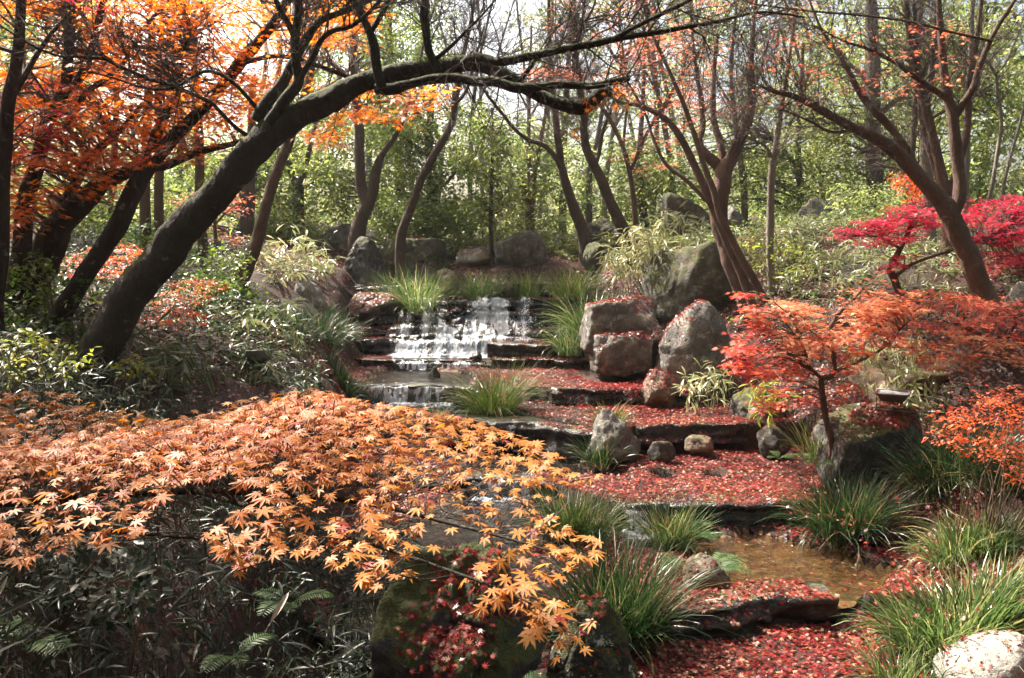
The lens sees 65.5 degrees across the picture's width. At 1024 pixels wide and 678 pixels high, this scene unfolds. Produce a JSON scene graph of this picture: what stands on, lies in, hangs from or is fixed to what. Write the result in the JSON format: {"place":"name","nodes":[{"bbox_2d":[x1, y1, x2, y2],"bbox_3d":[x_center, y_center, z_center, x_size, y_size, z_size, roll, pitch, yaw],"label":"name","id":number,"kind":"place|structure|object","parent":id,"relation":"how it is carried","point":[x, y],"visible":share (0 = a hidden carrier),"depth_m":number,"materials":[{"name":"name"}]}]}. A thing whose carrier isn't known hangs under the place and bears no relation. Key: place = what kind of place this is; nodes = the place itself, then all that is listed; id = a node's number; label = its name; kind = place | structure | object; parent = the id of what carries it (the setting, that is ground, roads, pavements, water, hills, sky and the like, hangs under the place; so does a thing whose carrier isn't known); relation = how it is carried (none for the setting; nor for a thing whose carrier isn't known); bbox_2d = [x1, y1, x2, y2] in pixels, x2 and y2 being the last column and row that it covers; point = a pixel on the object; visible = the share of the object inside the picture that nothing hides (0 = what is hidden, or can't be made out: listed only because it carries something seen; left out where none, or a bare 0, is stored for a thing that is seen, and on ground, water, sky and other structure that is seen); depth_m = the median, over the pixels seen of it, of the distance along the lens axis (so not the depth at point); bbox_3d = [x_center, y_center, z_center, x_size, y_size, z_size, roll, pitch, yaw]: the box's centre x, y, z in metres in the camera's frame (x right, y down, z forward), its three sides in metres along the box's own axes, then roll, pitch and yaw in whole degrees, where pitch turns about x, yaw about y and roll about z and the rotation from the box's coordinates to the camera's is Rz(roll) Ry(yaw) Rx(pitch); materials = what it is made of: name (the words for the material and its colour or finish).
{"place":"outdoors","nodes":[
{"label":"outdoors","id":0,"kind":"place"},
{"bbox_2d":[365,369,474,383],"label":"water","id":1,"kind":"structure","parent":0,"point":[393,375],"depth_m":11.30,"materials":[{"name":"liquid"}]},
{"bbox_2d":[341,495,544,613],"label":"water","id":2,"kind":"structure","parent":0,"point":[434,534],"depth_m":6.73,"materials":[{"name":"liquid"}]},
{"bbox_2d":[0,212,1023,677],"bbox_3d":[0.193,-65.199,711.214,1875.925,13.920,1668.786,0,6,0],"label":"ground","id":3,"kind":"structure","parent":0,"point":[994,374],"depth_m":7.26,"materials":[{"name":"red plant"}]},
{"bbox_2d":[0,327,100,403],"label":"shrub","id":4,"kind":"object","parent":3,"relation":"on","point":[28,331],"visible":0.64,"depth_m":5.47,"materials":[{"name":"green plant"}]},
{"bbox_2d":[4,249,108,338],"bbox_3d":[-4.710,-0.410,7.747,1.437,0.931,2.630,-3,6,-26],"label":"shrub","id":5,"kind":"object","parent":3,"relation":"on","point":[53,293],"visible":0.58,"depth_m":7.15,"materials":[{"name":"green plant"}]},
{"bbox_2d":[0,0,117,342],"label":"maple tree","id":6,"kind":"object","parent":3,"relation":"on","point":[19,75],"visible":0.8,"depth_m":6.43,"materials":[{"name":"orange plant"}]},
{"bbox_2d":[0,0,168,320],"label":"maple tree","id":7,"kind":"object","parent":3,"relation":"on","point":[23,246],"visible":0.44,"depth_m":7.41,"materials":[{"name":"orange plant"}]},
{"bbox_2d":[0,0,182,242],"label":"evergreen tree","id":8,"kind":"object","parent":3,"relation":"on","point":[89,221],"visible":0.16,"depth_m":13.68,"materials":[{"name":"green plant"}]},
{"bbox_2d":[14,529,174,675],"bbox_3d":[-1.674,1.083,3.191,0.514,0.878,1.139,-5,8,-42],"label":"shrub","id":9,"kind":"object","parent":3,"relation":"on","point":[89,553],"visible":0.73,"depth_m":3.06,"materials":[{"name":"green plant"}]},
{"bbox_2d":[0,58,242,305],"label":"maple tree","id":10,"kind":"object","parent":3,"relation":"on","point":[68,213],"visible":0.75,"depth_m":7.45,"materials":[{"name":"orange plant"}]},
{"bbox_2d":[0,223,326,429],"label":"undergrowth","id":11,"kind":"object","parent":3,"relation":"on","point":[163,322],"visible":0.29,"depth_m":8.28,"materials":[{"name":"green plant"}]},
{"bbox_2d":[125,310,218,410],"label":"bamboo grass","id":12,"kind":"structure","parent":3,"relation":"on","point":[177,360],"depth_m":6.42,"materials":[{"name":"green plant"}]},
{"bbox_2d":[0,320,420,677],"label":"bamboo ground cover","id":13,"kind":"object","parent":3,"relation":"on","point":[62,605],"visible":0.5,"depth_m":4.25,"materials":[{"name":"green plant"}]},
{"bbox_2d":[138,77,296,241],"bbox_3d":[-6.106,-3.009,15.168,3.594,3.693,4.868,0,6,0],"label":"evergreen tree","id":14,"kind":"object","parent":3,"relation":"on","point":[247,223],"visible":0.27,"depth_m":14.90,"materials":[{"name":"green plant"}]},
{"bbox_2d":[183,240,257,301],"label":"shrub","id":15,"kind":"object","parent":3,"relation":"on","point":[226,262],"visible":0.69,"depth_m":10.04,"materials":[{"name":"green plant"}]},
{"bbox_2d":[42,0,459,333],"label":"maple tree","id":16,"kind":"object","parent":3,"relation":"on","point":[109,238],"visible":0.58,"depth_m":7.04,"materials":[{"name":"orange plant"}]},
{"bbox_2d":[214,331,291,389],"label":"bamboo grass","id":17,"kind":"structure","parent":3,"relation":"on","point":[267,366],"depth_m":7.62,"materials":[{"name":"green plant"}]},
{"bbox_2d":[229,297,318,363],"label":"bamboo grass","id":18,"kind":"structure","parent":3,"relation":"on","point":[284,335],"depth_m":8.88,"materials":[{"name":"green plant"}]},
{"bbox_2d":[224,67,357,236],"bbox_3d":[-4.676,-4.038,16.656,3.369,4.029,3.808,0,6,0],"label":"evergreen tree","id":19,"kind":"object","parent":3,"relation":"on","point":[296,178],"visible":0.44,"depth_m":15.87,"materials":[{"name":"green plant"}]},
{"bbox_2d":[246,223,346,287],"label":"bamboo grass","id":20,"kind":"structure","parent":3,"relation":"on","point":[309,260],"depth_m":12.10,"materials":[{"name":"green plant"}]},
{"bbox_2d":[0,387,605,665],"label":"foreground maple","id":21,"kind":"object","parent":3,"relation":"on","point":[31,457],"visible":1,"depth_m":2.03,"materials":[{"name":"orange plant"}]},
{"bbox_2d":[233,0,398,288],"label":"leaning tree","id":22,"kind":"object","parent":3,"relation":"on","point":[255,244],"visible":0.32,"depth_m":10.87,"materials":[{"name":"brown plant"}]},
{"bbox_2d":[281,289,378,353],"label":"grass tuft","id":23,"kind":"object","parent":3,"relation":"on","point":[331,336],"visible":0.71,"depth_m":10.59,"materials":[{"name":"plant"}]},
{"bbox_2d":[314,612,373,659],"bbox_3d":[-0.900,1.877,4.995,0.600,0.230,0.348,0,6,0],"label":"rock ledge","id":24,"kind":"object","parent":3,"relation":"on","point":[320,638],"visible":0.23,"depth_m":4.86,"materials":[{"name":"stone"}]},
{"bbox_2d":[343,236,388,286],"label":"rock","id":25,"kind":"object","parent":3,"relation":"on","point":[362,257],"visible":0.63,"depth_m":14.33,"materials":[{"name":"stone"}]},
{"bbox_2d":[301,0,435,253],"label":"evergreen tree","id":26,"kind":"object","parent":3,"relation":"on","point":[367,195],"visible":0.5,"depth_m":15.30,"materials":[{"name":"green plant"}]},
{"bbox_2d":[291,0,462,225],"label":"evergreen tree","id":27,"kind":"object","parent":3,"relation":"on","point":[407,48],"visible":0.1,"depth_m":18.55,"materials":[{"name":"green plant"}]},
{"bbox_2d":[0,0,821,397],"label":"arching tree","id":28,"kind":"object","parent":3,"relation":"on","point":[278,116],"visible":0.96,"depth_m":5.23,"materials":[{"name":"brown plant"}]},
{"bbox_2d":[379,238,448,282],"bbox_3d":[-1.855,-1.436,15.097,1.252,0.955,1.114,0,6,0],"label":"rock","id":29,"kind":"object","parent":3,"relation":"on","point":[431,253],"visible":0.57,"depth_m":14.61,"materials":[{"name":"stone"}]},
{"bbox_2d":[354,382,473,403],"bbox_3d":[-1.271,0.731,10.486,1.591,0.285,0.415,1,6,6],"label":"rock ledge","id":30,"kind":"object","parent":3,"relation":"on","point":[447,398],"visible":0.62,"depth_m":10.37,"materials":[{"name":"stone"}]},
{"bbox_2d":[368,190,473,242],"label":"shrub","id":31,"kind":"object","parent":3,"relation":"on","point":[414,218],"visible":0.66,"depth_m":16.01,"materials":[{"name":"green plant"}]},
{"bbox_2d":[364,262,477,328],"bbox_3d":[-1.538,-0.711,13.289,2.040,1.324,1.812,0,6,0],"label":"grass tuft","id":32,"kind":"object","parent":3,"relation":"on","point":[415,300],"visible":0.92,"depth_m":13.15,"materials":[{"name":"plant"}]},
{"bbox_2d":[340,84,502,244],"bbox_3d":[-2.097,-3.889,17.435,3.890,4.169,3.414,0,6,0],"label":"evergreen tree","id":33,"kind":"object","parent":3,"relation":"on","point":[431,186],"visible":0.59,"depth_m":16.90,"materials":[{"name":"green plant"}]},
{"bbox_2d":[389,298,461,357],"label":"waterfall","id":34,"kind":"structure","parent":3,"relation":"on","point":[406,350],"depth_m":12.54,"materials":[{"name":"white liquid"}]},
{"bbox_2d":[368,541,547,677],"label":"rock","id":35,"kind":"object","parent":3,"relation":"on","point":[395,601],"visible":0.75,"depth_m":3.89,"materials":[{"name":"stone"}]},
{"bbox_2d":[389,0,549,285],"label":"evergreen tree","id":36,"kind":"object","parent":3,"relation":"on","point":[400,248],"visible":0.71,"depth_m":13.36,"materials":[{"name":"brown plant"}]},
{"bbox_2d":[444,92,534,264],"bbox_3d":[-0.440,-3.004,15.448,1.760,3.306,1.939,0,6,0],"label":"evergreen tree","id":37,"kind":"object","parent":3,"relation":"on","point":[491,174],"visible":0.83,"depth_m":15.21,"materials":[{"name":"green plant"}]},
{"bbox_2d":[450,294,532,358],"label":"waterfall","id":38,"kind":"structure","parent":3,"relation":"on","point":[498,306],"depth_m":12.86,"materials":[{"name":"white liquid"}]},
{"bbox_2d":[425,349,568,419],"bbox_3d":[-0.230,0.756,9.743,1.713,1.275,1.527,3,7,30],"label":"grass tuft","id":39,"kind":"object","parent":3,"relation":"on","point":[486,405],"visible":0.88,"depth_m":9.64,"materials":[{"name":"plant"}]},
{"bbox_2d":[0,0,1023,233],"bbox_3d":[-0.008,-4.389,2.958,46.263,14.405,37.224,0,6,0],"label":"surrounding woodland","id":40,"kind":"object","parent":3,"relation":"on","point":[1010,97],"visible":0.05,"depth_m":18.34,"materials":[{"name":"green plant"}]},
{"bbox_2d":[0,216,1023,677],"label":"fallen leaves","id":41,"kind":"object","parent":3,"relation":"on","point":[696,666],"visible":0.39,"depth_m":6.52,"materials":[{"name":"red plant"}]},
{"bbox_2d":[446,413,592,460],"bbox_3d":[0.135,1.091,8.989,1.988,0.348,0.588,2,6,22],"label":"rock ledge","id":42,"kind":"object","parent":3,"relation":"on","point":[551,437],"visible":0.56,"depth_m":8.86,"materials":[{"name":"stone"}]},
{"bbox_2d":[493,229,549,266],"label":"rock","id":43,"kind":"object","parent":3,"relation":"on","point":[524,248],"visible":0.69,"depth_m":15.02,"materials":[{"name":"stone"}]},
{"bbox_2d":[465,25,579,232],"bbox_3d":[0.259,-4.175,17.136,2.615,4.884,2.918,0,6,0],"label":"evergreen tree","id":44,"kind":"object","parent":3,"relation":"on","point":[532,183],"visible":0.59,"depth_m":16.76,"materials":[{"name":"green plant"}]},
{"bbox_2d":[466,199,584,246],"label":"shrub","id":45,"kind":"object","parent":3,"relation":"on","point":[556,225],"visible":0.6,"depth_m":17.00,"materials":[{"name":"green plant"}]},
{"bbox_2d":[487,340,584,358],"bbox_3d":[0.360,0.175,12.545,1.480,0.279,1.007,0,6,0],"label":"rock ledge","id":46,"kind":"object","parent":3,"relation":"on","point":[501,349],"visible":0.6,"depth_m":12.15,"materials":[{"name":"stone"}]},
{"bbox_2d":[421,0,654,265],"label":"deciduous tree","id":47,"kind":"object","parent":3,"relation":"on","point":[581,226],"visible":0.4,"depth_m":14.94,"materials":[{"name":"brown plant"}]},
{"bbox_2d":[79,190,1020,263],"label":"undergrowth","id":48,"kind":"object","parent":3,"relation":"on","point":[565,253],"visible":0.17,"depth_m":16.95,"materials":[{"name":"green plant"}]},
{"bbox_2d":[434,0,672,233],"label":"evergreen tree","id":49,"kind":"object","parent":3,"relation":"on","point":[561,191],"visible":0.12,"depth_m":19.58,"materials":[{"name":"green plant"}]},
{"bbox_2d":[530,260,616,302],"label":"grass tuft","id":50,"kind":"object","parent":3,"relation":"on","point":[573,284],"visible":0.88,"depth_m":13.45,"materials":[{"name":"plant"}]},
{"bbox_2d":[501,474,650,553],"bbox_3d":[0.497,1.425,6.478,1.273,0.703,1.122,0,6,0],"label":"grass tuft","id":51,"kind":"object","parent":3,"relation":"on","point":[576,518],"visible":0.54,"depth_m":6.39,"materials":[{"name":"plant"}]},
{"bbox_2d":[539,595,638,677],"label":"rock","id":52,"kind":"object","parent":3,"relation":"on","point":[607,633],"visible":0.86,"depth_m":3.97,"materials":[{"name":"stone"}]},
{"bbox_2d":[524,0,666,266],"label":"deciduous tree","id":53,"kind":"object","parent":3,"relation":"on","point":[617,216],"visible":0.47,"depth_m":14.06,"materials":[{"name":"brown plant"}]},
{"bbox_2d":[537,39,686,233],"bbox_3d":[2.379,-4.369,18.136,3.787,4.733,3.037,0,6,0],"label":"evergreen tree","id":54,"kind":"object","parent":3,"relation":"on","point":[588,179],"visible":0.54,"depth_m":17.72,"materials":[{"name":"green plant"}]},
{"bbox_2d":[585,408,640,465],"bbox_3d":[1.060,1.091,8.416,0.574,0.760,0.495,-5,8,-43],"label":"rock","id":55,"kind":"object","parent":3,"relation":"on","point":[602,426],"visible":0.62,"depth_m":8.24,"materials":[{"name":"stone"}]},
{"bbox_2d":[579,297,656,352],"bbox_3d":[1.508,-0.171,11.173,1.090,0.844,0.993,0,6,0],"label":"rock","id":56,"kind":"object","parent":3,"relation":"on","point":[604,317],"visible":0.54,"depth_m":10.73,"materials":[{"name":"stone"}]},
{"bbox_2d":[551,384,687,407],"bbox_3d":[1.321,0.718,9.980,1.708,0.232,0.431,1,6,7],"label":"rock ledge","id":57,"kind":"object","parent":3,"relation":"on","point":[605,396],"visible":0.73,"depth_m":9.86,"materials":[{"name":"stone"}]},
{"bbox_2d":[588,331,652,376],"bbox_3d":[1.494,0.173,10.853,0.867,0.666,0.758,0,6,0],"label":"rock","id":58,"kind":"object","parent":3,"relation":"on","point":[621,357],"visible":0.88,"depth_m":10.53,"materials":[{"name":"stone"}]},
{"bbox_2d":[519,0,731,260],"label":"red maple","id":59,"kind":"object","parent":3,"relation":"on","point":[629,168],"visible":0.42,"depth_m":14.14,"materials":[{"name":"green plant"}]},
{"bbox_2d":[509,501,745,676],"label":"grass tuft","id":60,"kind":"object","parent":3,"relation":"on","point":[618,599],"visible":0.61,"depth_m":4.92,"materials":[{"name":"green plant"}]},
{"bbox_2d":[596,223,685,295],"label":"bamboo grass","id":61,"kind":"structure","parent":3,"relation":"on","point":[648,247],"depth_m":12.23,"materials":[{"name":"green plant"}]},
{"bbox_2d":[615,200,713,252],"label":"bamboo grass","id":62,"kind":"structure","parent":3,"relation":"on","point":[700,240],"depth_m":12.62,"materials":[{"name":"green plant"}]},
{"bbox_2d":[611,491,727,553],"bbox_3d":[1.235,1.500,6.389,0.939,0.551,0.950,0,6,0],"label":"grass tuft","id":63,"kind":"object","parent":3,"relation":"on","point":[671,532],"visible":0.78,"depth_m":6.34,"materials":[{"name":"plant"}]},
{"bbox_2d":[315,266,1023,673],"bbox_3d":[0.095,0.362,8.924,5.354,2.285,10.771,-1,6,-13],"label":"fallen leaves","id":64,"kind":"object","parent":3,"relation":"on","point":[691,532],"visible":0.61,"depth_m":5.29,"materials":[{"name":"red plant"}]},
{"bbox_2d":[656,192,710,240],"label":"rock","id":65,"kind":"object","parent":3,"relation":"on","point":[673,201],"visible":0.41,"depth_m":16.20,"materials":[{"name":"stone"}]},
{"bbox_2d":[641,241,734,323],"bbox_3d":[2.636,-0.739,11.902,1.097,1.448,1.494,-6,8,-44],"label":"rock","id":66,"kind":"object","parent":3,"relation":"on","point":[701,274],"visible":0.56,"depth_m":11.40,"materials":[{"name":"stone"}]},
{"bbox_2d":[634,419,748,446],"bbox_3d":[1.972,1.025,8.829,1.322,0.221,0.415,-1,6,-10],"label":"rock ledge","id":67,"kind":"object","parent":3,"relation":"on","point":[732,433],"visible":0.82,"depth_m":8.73,"materials":[{"name":"stone"}]},
{"bbox_2d":[560,0,831,324],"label":"many stemmed tree","id":68,"kind":"object","parent":3,"relation":"on","point":[714,197],"visible":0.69,"depth_m":10.64,"materials":[{"name":"brown plant"}]},
{"bbox_2d":[655,300,736,388],"bbox_3d":[2.487,0.203,10.551,1.201,1.454,1.033,0,6,0],"label":"rock","id":69,"kind":"object","parent":3,"relation":"on","point":[703,331],"visible":0.5,"depth_m":10.13,"materials":[{"name":"stone"}]},
{"bbox_2d":[671,357,742,414],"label":"bamboo grass","id":70,"kind":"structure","parent":3,"relation":"on","point":[708,383],"depth_m":9.51,"materials":[{"name":"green plant"}]},
{"bbox_2d":[682,552,732,590],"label":"rock","id":71,"kind":"object","parent":3,"relation":"on","point":[722,577],"visible":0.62,"depth_m":5.47,"materials":[{"name":"stone"}]},
{"bbox_2d":[605,488,826,531],"bbox_3d":[1.800,1.491,6.971,1.900,0.244,0.563,0,6,0],"label":"rock ledge","id":72,"kind":"object","parent":3,"relation":"on","point":[730,513],"visible":0.52,"depth_m":6.78,"materials":[{"name":"stone"}]},
{"bbox_2d":[632,579,838,640],"bbox_3d":[1.449,1.804,5.254,1.511,0.219,0.401,-1,6,-14],"label":"rock ledge","id":73,"kind":"object","parent":3,"relation":"on","point":[818,610],"visible":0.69,"depth_m":5.21,"materials":[{"name":"grey stone"}]},
{"bbox_2d":[593,524,902,608],"bbox_3d":[1.668,1.680,6.340,2.450,0.126,1.295,5,7,40],"label":"stream bed","id":74,"kind":"object","parent":3,"relation":"on","point":[750,552],"visible":0.42,"depth_m":6.15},
{"bbox_2d":[634,43,865,220],"bbox_3d":[5.266,-4.300,17.568,5.198,4.130,3.173,0,6,0],"label":"evergreen tree","id":75,"kind":"object","parent":3,"relation":"on","point":[757,170],"visible":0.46,"depth_m":17.12,"materials":[{"name":"green plant"}]},
{"bbox_2d":[682,0,900,295],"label":"thin tree","id":76,"kind":"object","parent":3,"relation":"on","point":[770,217],"visible":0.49,"depth_m":10.96,"materials":[{"name":"brown plant"}]},
{"bbox_2d":[765,216,857,264],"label":"bamboo grass","id":77,"kind":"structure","parent":3,"relation":"on","point":[813,243],"depth_m":12.31,"materials":[{"name":"green plant"}]},
{"bbox_2d":[713,275,934,464],"bbox_3d":[2.890,0.446,7.375,2.261,2.079,1.512,0,6,0],"label":"red maple","id":78,"kind":"object","parent":3,"relation":"on","point":[778,312],"visible":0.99,"depth_m":7.21,"materials":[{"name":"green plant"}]},
{"bbox_2d":[776,237,884,300],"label":"bamboo grass","id":79,"kind":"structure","parent":3,"relation":"on","point":[831,267],"depth_m":11.01,"materials":[{"name":"green plant"}]},
{"bbox_2d":[639,207,1023,360],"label":"undergrowth","id":80,"kind":"object","parent":3,"relation":"on","point":[809,224],"visible":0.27,"depth_m":11.42,"materials":[{"name":"green plant"}]},
{"bbox_2d":[753,456,936,568],"bbox_3d":[2.744,1.436,6.502,1.416,0.900,1.417,-5,7,-40],"label":"grass tuft","id":81,"kind":"object","parent":3,"relation":"on","point":[830,525],"visible":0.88,"depth_m":6.39,"materials":[{"name":"green plant"}]},
{"bbox_2d":[672,0,1023,346],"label":"forked tree","id":82,"kind":"object","parent":3,"relation":"on","point":[945,205],"visible":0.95,"depth_m":8.41,"materials":[{"name":"brown plant"}]},
{"bbox_2d":[774,0,948,217],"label":"evergreen tree","id":83,"kind":"object","parent":3,"relation":"on","point":[881,176],"visible":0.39,"depth_m":16.92,"materials":[{"name":"green plant"}]},
{"bbox_2d":[812,402,922,486],"bbox_3d":[3.417,1.062,7.649,0.960,0.854,0.832,0,6,0],"label":"rock","id":84,"kind":"object","parent":3,"relation":"on","point":[853,451],"visible":0.62,"depth_m":7.35,"materials":[{"name":"stone"}]},
{"bbox_2d":[798,175,937,225],"bbox_3d":[6.843,-2.508,14.813,2.893,1.202,2.603,0,6,0],"label":"shrub","id":85,"kind":"object","parent":3,"relation":"on","point":[898,201],"visible":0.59,"depth_m":14.56,"materials":[{"name":"green plant"}]},
{"bbox_2d":[838,328,954,403],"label":"bamboo grass","id":86,"kind":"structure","parent":3,"relation":"on","point":[909,358],"depth_m":8.26,"materials":[{"name":"green plant"}]},
{"bbox_2d":[848,360,949,404],"bbox_3d":[4.416,0.649,8.967,1.169,0.784,1.062,0,6,0],"label":"rock","id":87,"kind":"object","parent":3,"relation":"on","point":[878,377],"visible":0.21,"depth_m":8.68,"materials":[{"name":"stone"}]},
{"bbox_2d":[836,624,964,677],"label":"grass tuft","id":88,"kind":"object","parent":3,"relation":"on","point":[896,672],"visible":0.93,"depth_m":4.48,"materials":[{"name":"plant"}]},
{"bbox_2d":[819,194,1023,311],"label":"pink maple","id":89,"kind":"object","parent":3,"relation":"on","point":[1000,223],"visible":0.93,"depth_m":9.36,"materials":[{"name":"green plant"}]},
{"bbox_2d":[837,0,1005,246],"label":"pale tree","id":90,"kind":"object","parent":3,"relation":"on","point":[932,234],"visible":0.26,"depth_m":11.74,"materials":[{"name":"brown plant"}]},
{"bbox_2d":[830,529,1023,677],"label":"grass tuft","id":91,"kind":"object","parent":3,"relation":"on","point":[1001,595],"visible":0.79,"depth_m":4.79,"materials":[{"name":"green plant"}]},
{"bbox_2d":[836,0,1023,252],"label":"clustered tree","id":92,"kind":"object","parent":3,"relation":"on","point":[937,163],"visible":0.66,"depth_m":10.64,"materials":[{"name":"brown plant"}]},
{"bbox_2d":[865,407,1023,521],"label":"grass tuft","id":93,"kind":"object","parent":3,"relation":"on","point":[935,472],"visible":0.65,"depth_m":6.54,"materials":[{"name":"plant"}]},
{"bbox_2d":[867,288,1023,372],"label":"red maple","id":94,"kind":"object","parent":3,"relation":"on","point":[997,348],"visible":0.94,"depth_m":7.70,"materials":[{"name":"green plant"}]},
{"bbox_2d":[882,3,1023,214],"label":"evergreen tree","id":95,"kind":"object","parent":3,"relation":"on","point":[976,187],"visible":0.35,"depth_m":15.36,"materials":[{"name":"green plant"}]},
{"bbox_2d":[891,492,1023,579],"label":"grass tuft","id":96,"kind":"object","parent":3,"relation":"on","point":[971,543],"visible":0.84,"depth_m":5.61,"materials":[{"name":"plant"}]},
{"bbox_2d":[892,1,1023,231],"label":"pale tree","id":97,"kind":"object","parent":3,"relation":"on","point":[995,164],"visible":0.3,"depth_m":12.18,"materials":[{"name":"brown plant"}]},
{"bbox_2d":[921,383,1023,565],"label":"azalea shrub","id":98,"kind":"object","parent":3,"relation":"on","point":[968,417],"visible":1,"depth_m":5.51,"materials":[{"name":"orange plant"}]},
{"bbox_2d":[932,630,1023,677],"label":"rock","id":99,"kind":"object","parent":3,"relation":"on","point":[1005,663],"visible":0.9,"depth_m":4.32,"materials":[{"name":"stone"}]},
{"bbox_2d":[934,422,1023,501],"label":"shrub","id":100,"kind":"object","parent":3,"relation":"on","point":[1008,486],"visible":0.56,"depth_m":6.14,"materials":[{"name":"plant"}]},
{"bbox_2d":[0,0,1023,233],"label":"sky","id":101,"kind":"structure","parent":0,"point":[512,106],"materials":[{"name":"white"}]},
{"bbox_2d":[423,447,722,478],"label":"water","id":102,"kind":"structure","parent":0,"point":[572,465],"depth_m":8.31,"materials":[{"name":"liquid"}]},
{"bbox_2d":[603,528,896,600],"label":"water","id":103,"kind":"structure","parent":0,"point":[793,561],"depth_m":6.05,"materials":[{"name":"liquid"}]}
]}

